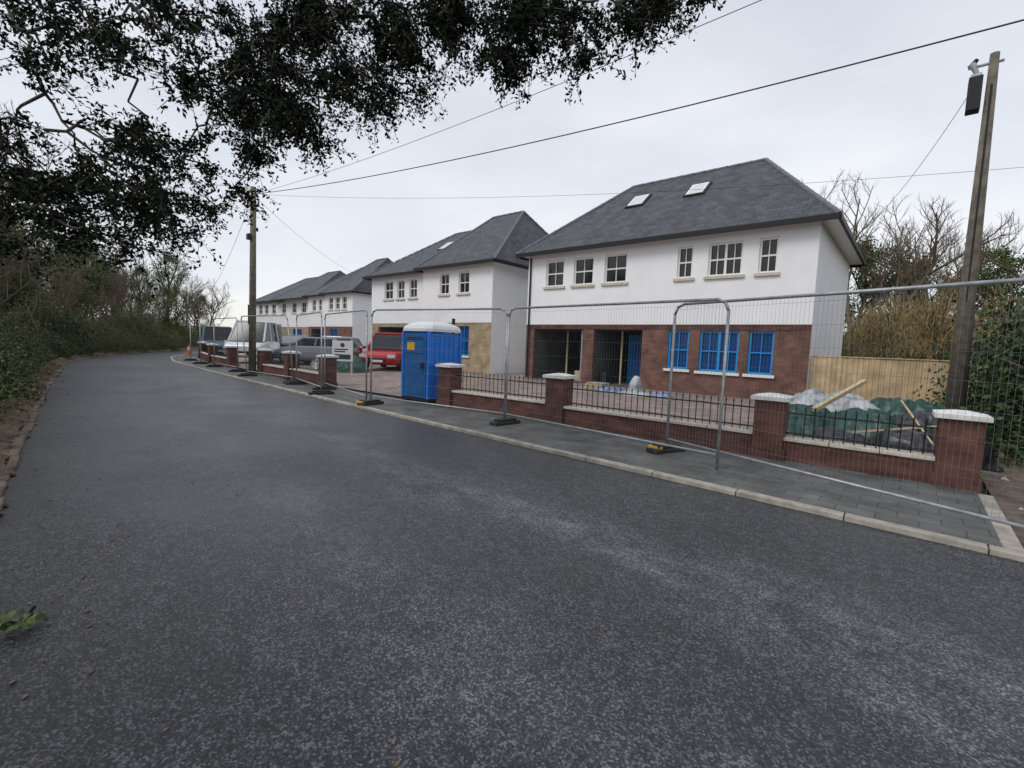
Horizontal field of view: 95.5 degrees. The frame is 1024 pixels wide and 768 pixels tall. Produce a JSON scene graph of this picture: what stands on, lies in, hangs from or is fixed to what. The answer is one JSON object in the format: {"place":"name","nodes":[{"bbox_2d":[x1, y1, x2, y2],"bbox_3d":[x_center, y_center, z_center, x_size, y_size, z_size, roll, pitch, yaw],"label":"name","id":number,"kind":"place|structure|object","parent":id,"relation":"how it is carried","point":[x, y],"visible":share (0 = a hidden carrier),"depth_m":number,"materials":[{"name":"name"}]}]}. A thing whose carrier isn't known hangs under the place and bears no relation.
{"place":"outdoors","nodes":[
{"label":"outdoors","id":0,"kind":"place"},
{"bbox_2d":[0,349,191,513],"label":"verge bank","id":1,"kind":"structure","parent":0,"point":[9,435],"depth_m":7.61,"materials":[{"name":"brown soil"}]},
{"bbox_2d":[308,293,371,350],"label":"walls","id":2,"kind":"structure","parent":0,"point":[356,301],"depth_m":38.47,"materials":[{"name":"white paint"}]},
{"bbox_2d":[311,296,346,335],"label":"windows","id":3,"kind":"structure","parent":2,"relation":"attached to","point":[333,332],"depth_m":39.54,"materials":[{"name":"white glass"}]},
{"bbox_2d":[302,258,392,297],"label":"roof","id":4,"kind":"structure","parent":2,"relation":"on","point":[352,282],"depth_m":39.91,"materials":[{"name":"tile"}]},
{"bbox_2d":[372,262,528,373],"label":"walls","id":5,"kind":"structure","parent":0,"point":[496,285],"depth_m":22.68,"materials":[{"name":"white paint"}]},
{"bbox_2d":[383,271,469,357],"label":"windows","id":6,"kind":"structure","parent":5,"relation":"attached to","point":[464,284],"depth_m":23.49,"materials":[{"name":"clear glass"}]},
{"bbox_2d":[362,210,547,280],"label":"roof","id":7,"kind":"structure","parent":5,"relation":"on","point":[504,239],"depth_m":24.28,"materials":[{"name":"tile"}]},
{"bbox_2d":[26,346,990,545],"bbox_3d":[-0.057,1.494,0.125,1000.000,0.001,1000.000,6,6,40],"label":"ground","id":8,"kind":"structure","parent":0,"point":[983,490],"depth_m":12.70,"materials":[{"name":"brown soil"}]},
{"bbox_2d":[1,222,49,303],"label":"ivy clad tree","id":9,"kind":"object","parent":8,"relation":"on","point":[34,281],"visible":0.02,"depth_m":25.64,"materials":[{"name":"green plant"}]},
{"bbox_2d":[0,214,60,322],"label":"ivy clad tree","id":10,"kind":"object","parent":8,"relation":"on","point":[16,228],"visible":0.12,"depth_m":21.99,"materials":[{"name":"green plant"}]},
{"bbox_2d":[4,363,56,465],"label":"verge leaf litter","id":11,"kind":"object","parent":8,"relation":"on","point":[20,430],"visible":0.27,"depth_m":6.69,"materials":[{"name":"brown plant"}]},
{"bbox_2d":[0,176,90,317],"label":"ivy clad tree","id":12,"kind":"object","parent":8,"relation":"on","point":[22,293],"visible":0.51,"depth_m":16.83,"materials":[{"name":"green plant"}]},
{"bbox_2d":[21,231,119,342],"bbox_3d":[-28.972,-6.090,30.097,5.609,7.965,5.737,1,5,-9],"label":"ivy clad tree","id":13,"kind":"object","parent":8,"relation":"on","point":[84,297],"visible":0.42,"depth_m":30.18,"materials":[{"name":"green plant"}]},
{"bbox_2d":[0,100,191,436],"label":"roadside undergrowth","id":14,"kind":"object","parent":8,"relation":"on","point":[42,337],"visible":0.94,"depth_m":23.32,"materials":[{"name":"green plant"}]},
{"bbox_2d":[246,186,258,373],"bbox_3d":[-9.424,-3.651,16.890,0.462,6.758,0.400,6,6,40],"label":"utility pole","id":15,"kind":"object","parent":8,"relation":"on","point":[251,236],"visible":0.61,"depth_m":16.83,"materials":[{"name":"brown wood"}]},
{"bbox_2d":[264,205,358,275],"bbox_3d":[-9.009,-6.528,22.404,0.009,1.217,11.653,2,5,1],"label":"overhead cable","id":16,"kind":"object","parent":15,"relation":"attached to","point":[308,243],"visible":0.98,"depth_m":20.50,"materials":[{"name":"black plastic"}]},
{"bbox_2d":[255,0,760,193],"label":"overhead cable","id":17,"kind":"object","parent":15,"relation":"attached to","point":[546,89],"visible":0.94,"depth_m":7.37,"materials":[{"name":"black plastic"}]},
{"bbox_2d":[257,19,1023,193],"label":"overhead cable","id":18,"kind":"object","parent":15,"relation":"attached to","point":[706,100],"visible":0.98,"depth_m":7.16,"materials":[{"name":"black plastic"}]},
{"bbox_2d":[258,167,1022,197],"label":"overhead cable","id":19,"kind":"object","parent":15,"relation":"attached to","point":[697,189],"visible":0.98,"depth_m":11.30,"materials":[{"name":"black plastic"}]},
{"bbox_2d":[0,0,725,298],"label":"overhanging evergreen tree","id":20,"kind":"object","parent":8,"relation":"on","point":[312,22],"visible":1,"depth_m":4.24,"materials":[{"name":"green plant"}]},
{"bbox_2d":[10,168,1023,389],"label":"distant woodland","id":21,"kind":"object","parent":8,"relation":"on","point":[916,269],"visible":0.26,"depth_m":24.39,"materials":[{"name":"brown plant"}]},
{"bbox_2d":[198,343,985,493],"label":"brick wall","id":22,"kind":"structure","parent":8,"relation":"on","point":[553,395],"depth_m":6.45,"materials":[{"name":"red brick"}]},
{"bbox_2d":[202,343,938,455],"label":"railings","id":23,"kind":"object","parent":22,"relation":"on","point":[205,350],"visible":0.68,"depth_m":7.16,"materials":[{"name":"black metal"}]},
{"bbox_2d":[197,342,993,460],"bbox_3d":[-7.678,-0.903,16.895,35.105,0.703,2.137,7,7,45],"label":"coping and caps","id":24,"kind":"object","parent":22,"relation":"on","point":[967,415],"visible":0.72,"depth_m":6.58,"materials":[{"name":"stone"}]},
{"bbox_2d":[170,354,1023,561],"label":"kerb","id":25,"kind":"structure","parent":8,"relation":"on","point":[1012,548],"depth_m":4.58,"materials":[{"name":"concrete"}]},
{"bbox_2d":[843,291,945,385],"bbox_3d":[16.387,-1.853,20.368,4.075,4.566,4.799,6,6,40],"label":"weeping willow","id":26,"kind":"object","parent":8,"relation":"on","point":[890,349],"visible":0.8,"depth_m":20.12,"materials":[{"name":"brown plant"}]},
{"bbox_2d":[879,271,992,391],"bbox_3d":[18.678,-2.261,20.140,4.553,5.586,5.208,6,6,40],"label":"weeping willow","id":27,"kind":"object","parent":8,"relation":"on","point":[938,317],"visible":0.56,"depth_m":19.69,"materials":[{"name":"brown plant"}]},
{"bbox_2d":[912,311,1023,451],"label":"laurel bush","id":28,"kind":"object","parent":8,"relation":"on","point":[969,400],"visible":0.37,"depth_m":8.23,"materials":[{"name":"green plant"}]},
{"bbox_2d":[916,302,1023,421],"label":"laurel bush","id":29,"kind":"object","parent":8,"relation":"on","point":[993,339],"visible":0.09,"depth_m":9.83,"materials":[{"name":"green plant"}]},
{"bbox_2d":[945,51,1004,409],"bbox_3d":[7.628,-2.121,7.837,0.476,6.501,0.300,6,6,40],"label":"utility pole","id":30,"kind":"object","parent":8,"relation":"on","point":[971,260],"visible":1,"depth_m":7.70,"materials":[{"name":"brown wood"}]},
{"bbox_2d":[852,99,965,237],"bbox_3d":[8.956,-4.669,10.871,0.009,1.038,6.848,4,5,22],"label":"overhead cable","id":31,"kind":"object","parent":30,"relation":"attached to","point":[918,167],"visible":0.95,"depth_m":9.64,"materials":[{"name":"black plastic"}]},
{"bbox_2d":[929,283,1023,406],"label":"laurel bush","id":32,"kind":"object","parent":8,"relation":"on","point":[1005,307],"visible":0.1,"depth_m":12.71,"materials":[{"name":"green plant"}]},
{"bbox_2d":[929,284,1023,361],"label":"weeping willow","id":33,"kind":"object","parent":8,"relation":"on","point":[996,309],"visible":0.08,"depth_m":18.56,"materials":[{"name":"green plant"}]},
{"bbox_2d":[947,300,1023,429],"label":"laurel bush","id":34,"kind":"object","parent":8,"relation":"on","point":[1011,329],"visible":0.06,"depth_m":10.36,"materials":[{"name":"green plant"}]},
{"bbox_2d":[967,285,1023,452],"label":"laurel bush","id":35,"kind":"object","parent":8,"relation":"on","point":[1010,334],"visible":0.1,"depth_m":8.45,"materials":[{"name":"green plant"}]},
{"bbox_2d":[0,350,1023,767],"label":"asphalt road","id":36,"kind":"structure","parent":0,"point":[438,606],"depth_m":2.58,"materials":[{"name":"grey asphalt"}]},
{"bbox_2d":[0,605,46,632],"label":"verge plant","id":37,"kind":"object","parent":36,"relation":"on","point":[10,625],"visible":1,"depth_m":2.25,"materials":[{"name":"green plant"}]},
{"bbox_2d":[0,350,195,514],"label":"road edging","id":38,"kind":"object","parent":36,"relation":"on","point":[16,447],"visible":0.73,"depth_m":5.84,"materials":[{"name":"grey concrete"}]},
{"bbox_2d":[0,372,903,767],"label":"fallen leaves","id":39,"kind":"object","parent":36,"relation":"on","point":[110,554],"visible":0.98,"depth_m":2.42,"materials":[{"name":"brown plant"}]},
{"bbox_2d":[0,0,1023,348],"label":"sky","id":40,"kind":"structure","parent":0,"point":[880,118],"materials":[{"name":"white"}]},
{"bbox_2d":[173,353,1002,547],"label":"pavement","id":41,"kind":"structure","parent":0,"point":[746,475],"depth_m":5.59,"materials":[{"name":"grey concrete"}]},
{"bbox_2d":[186,344,193,354],"bbox_3d":[-21.178,-2.312,30.491,0.400,0.750,0.400,6,6,40],"label":"traffic cone","id":42,"kind":"object","parent":41,"relation":"on","point":[188,351],"visible":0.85,"depth_m":30.42,"materials":[{"name":"orange plastic"}]},
{"bbox_2d":[184,319,208,363],"bbox_3d":[-15.409,-2.094,22.605,0.600,2.074,3.227,-2,6,-42],"label":"temporary fence panel","id":43,"kind":"object","parent":41,"relation":"on","point":[195,359],"visible":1,"depth_m":22.40,"materials":[{"name":"metal"}]},
{"bbox_2d":[206,317,245,371],"bbox_3d":[-11.566,-1.626,18.745,3.304,2.074,0.600,7,7,43],"label":"temporary fence panel","id":44,"kind":"object","parent":41,"relation":"on","point":[235,370],"visible":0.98,"depth_m":18.59,"materials":[{"name":"metal"}]},
{"bbox_2d":[237,315,300,383],"bbox_3d":[-7.880,-1.175,15.086,3.306,2.064,0.600,6,6,37],"label":"temporary fence panel","id":45,"kind":"object","parent":41,"relation":"on","point":[247,374],"visible":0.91,"depth_m":15.04,"materials":[{"name":"metal"}]},
{"bbox_2d":[285,312,334,394],"bbox_3d":[-5.581,-0.894,12.716,0.600,2.074,2.966,-1,6,-37],"label":"temporary fence panel","id":46,"kind":"object","parent":41,"relation":"on","point":[315,392],"visible":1,"depth_m":12.66,"materials":[{"name":"metal"}]},
{"bbox_2d":[312,309,367,399],"bbox_3d":[-4.164,-0.734,11.444,0.600,2.074,3.394,-1,6,-37],"label":"temporary fence panel","id":47,"kind":"object","parent":41,"relation":"on","point":[324,387],"visible":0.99,"depth_m":11.17,"materials":[{"name":"metal"}]},
{"bbox_2d":[401,318,461,402],"bbox_3d":[-1.929,-0.588,11.155,1.060,1.990,1.070,6,6,40],"label":"portable toilet","id":48,"kind":"object","parent":41,"relation":"on","point":[418,334],"visible":0.76,"depth_m":10.75,"materials":[{"name":"blue plastic"}]},
{"bbox_2d":[357,308,507,417],"bbox_3d":[-1.614,-0.451,9.214,3.566,2.074,0.600,5,6,31],"label":"temporary fence panel","id":49,"kind":"object","parent":41,"relation":"on","point":[371,401],"visible":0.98,"depth_m":9.18,"materials":[{"name":"metal"}]},
{"bbox_2d":[489,298,729,469],"bbox_3d":[1.192,-0.154,6.936,0.600,2.074,3.885,-2,7,-44],"label":"temporary fence panel","id":50,"kind":"object","parent":41,"relation":"on","point":[505,420],"visible":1,"depth_m":6.47,"materials":[{"name":"metal"}]},
{"bbox_2d":[648,444,662,449],"bbox_3d":[2.019,0.895,6.501,0.200,0.110,0.140,6,6,40],"label":"warning block","id":51,"kind":"object","parent":41,"relation":"on","point":[652,446],"depth_m":6.46,"materials":[{"name":"yellow plastic"}]},
{"bbox_2d":[646,277,1023,528],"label":"temporary fence panel","id":52,"kind":"object","parent":41,"relation":"on","point":[665,449],"visible":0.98,"depth_m":4.52,"materials":[{"name":"metal"}]},
{"bbox_2d":[221,353,982,485],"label":"driveway","id":53,"kind":"structure","parent":0,"point":[382,375],"depth_m":13.56,"materials":[{"name":"grey concrete"}]},
{"bbox_2d":[197,326,231,352],"bbox_3d":[-19.797,-2.863,31.253,2.290,1.996,5.232,-1,6,-34],"label":"parked van","id":54,"kind":"object","parent":53,"relation":"on","point":[222,333],"visible":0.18,"depth_m":29.76,"materials":[{"name":"blue paint"}]},
{"bbox_2d":[223,320,300,362],"bbox_3d":[-12.938,-2.237,24.720,2.290,2.096,5.290,2,5,-1],"label":"flatbed truck","id":55,"kind":"object","parent":53,"relation":"on","point":[265,336],"visible":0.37,"depth_m":22.84,"materials":[{"name":"white paint"}]},
{"bbox_2d":[256,299,307,336],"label":"walls","id":56,"kind":"structure","parent":53,"relation":"on","point":[290,316],"depth_m":48.27,"materials":[{"name":"white paint"}]},
{"bbox_2d":[258,302,305,334],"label":"windows","id":57,"kind":"structure","parent":56,"relation":"attached to","point":[284,311],"depth_m":48.89,"materials":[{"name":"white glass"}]},
{"bbox_2d":[256,270,345,302],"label":"roof","id":58,"kind":"structure","parent":56,"relation":"on","point":[297,290],"depth_m":49.00,"materials":[{"name":"tile"}]},
{"bbox_2d":[274,337,361,363],"bbox_3d":[-9.816,-1.663,23.479,4.132,1.396,2.090,4,5,16],"label":"parked car","id":59,"kind":"object","parent":53,"relation":"on","point":[316,348],"visible":0.39,"depth_m":22.72,"materials":[{"name":"grey paint"}]},
{"bbox_2d":[311,353,367,372],"bbox_3d":[-7.718,-0.965,20.237,3.991,0.812,1.895,6,6,40],"label":"covered materials heap","id":60,"kind":"object","parent":53,"relation":"on","point":[359,367],"visible":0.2,"depth_m":19.07,"materials":[{"name":"green plastic"}]},
{"bbox_2d":[332,339,352,375],"bbox_3d":[-6.231,-0.968,17.116,0.760,1.350,0.087,2,5,1],"label":"construction sign","id":61,"kind":"object","parent":53,"relation":"on","point":[344,356],"visible":0.81,"depth_m":17.06,"materials":[{"name":"white plastic"}]},
{"bbox_2d":[322,336,363,353],"bbox_3d":[-10.895,-2.183,28.616,2.090,1.496,4.232,3,5,11],"label":"parked car","id":62,"kind":"object","parent":53,"relation":"on","point":[357,341],"visible":0.07,"depth_m":29.63,"materials":[{"name":"grey paint"}]},
{"bbox_2d":[359,332,401,370],"bbox_3d":[-5.843,-1.611,22.558,2.190,1.746,4.232,2,5,3],"label":"hatchback car","id":63,"kind":"object","parent":53,"relation":"on","point":[381,341],"visible":0.51,"depth_m":21.48,"materials":[{"name":"red paint"}]},
{"bbox_2d":[396,374,493,387],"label":"timber offcuts","id":64,"kind":"object","parent":53,"relation":"on","point":[467,382],"visible":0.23,"depth_m":12.94,"materials":[{"name":"brown wood"}]},
{"bbox_2d":[584,376,673,397],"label":"building materials","id":65,"kind":"object","parent":53,"relation":"on","point":[635,384],"visible":0.66,"depth_m":15.07,"materials":[{"name":"plastic"}]},
{"bbox_2d":[524,221,849,399],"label":"walls","id":66,"kind":"structure","parent":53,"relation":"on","point":[812,258],"depth_m":15.54,"materials":[{"name":"white paint"}]},
{"bbox_2d":[526,258,531,375],"bbox_3d":[0.709,-2.793,19.643,0.065,4.950,0.065,4,5,18],"label":"downpipe","id":67,"kind":"object","parent":66,"relation":"attached to","point":[528,315],"visible":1,"depth_m":19.61,"materials":[{"name":"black plastic"}]},
{"bbox_2d":[565,330,641,384],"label":"interior doors and props","id":68,"kind":"structure","parent":66,"relation":"on","point":[634,354],"depth_m":18.05,"materials":[{"name":"blue"}]},
{"bbox_2d":[543,237,779,378],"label":"windows","id":69,"kind":"structure","parent":66,"relation":"attached to","point":[725,259],"depth_m":14.86,"materials":[{"name":"clear glass"}]},
{"bbox_2d":[527,325,810,330],"bbox_3d":[4.561,-2.014,16.462,10.283,0.170,0.035,6,6,40],"label":"soldier course","id":70,"kind":"object","parent":66,"relation":"attached to","point":[753,327],"visible":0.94,"depth_m":15.61,"materials":[{"name":"brick"}]},
{"bbox_2d":[515,158,865,267],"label":"roof","id":71,"kind":"structure","parent":66,"relation":"on","point":[648,213],"depth_m":16.33,"materials":[{"name":"tile"}]},
{"bbox_2d":[787,379,1003,471],"bbox_3d":[5.856,0.465,7.726,3.182,1.073,3.056,6,6,40],"label":"covered materials heap","id":72,"kind":"object","parent":53,"relation":"on","point":[908,408],"visible":0.46,"depth_m":7.25,"materials":[{"name":"green plastic"}]},
{"bbox_2d":[810,355,982,409],"bbox_3d":[9.943,0.034,12.248,3.534,1.450,0.150,6,6,40],"label":"timber fence","id":73,"kind":"object","parent":53,"relation":"on","point":[843,377],"visible":0.51,"depth_m":12.33,"materials":[{"name":"brown wood"}]},
{"bbox_2d":[980,441,1023,547],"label":"soil verge","id":74,"kind":"structure","parent":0,"point":[997,494],"depth_m":5.38,"materials":[{"name":"brown soil"}]},
{"bbox_2d":[933,297,1023,466],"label":"laurel bush","id":75,"kind":"object","parent":74,"relation":"on","point":[997,431],"visible":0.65,"depth_m":7.29,"materials":[{"name":"green plant"}]},
{"bbox_2d":[985,471,1023,528],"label":"rubble stones","id":76,"kind":"object","parent":74,"relation":"on","point":[1005,484],"visible":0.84,"depth_m":5.42,"materials":[{"name":"stone"}]},
{"bbox_2d":[1002,419,1023,467],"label":"laurel bush","id":77,"kind":"object","parent":74,"relation":"on","point":[1019,420],"visible":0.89,"depth_m":6.53,"materials":[{"name":"green plant"}]}
]}

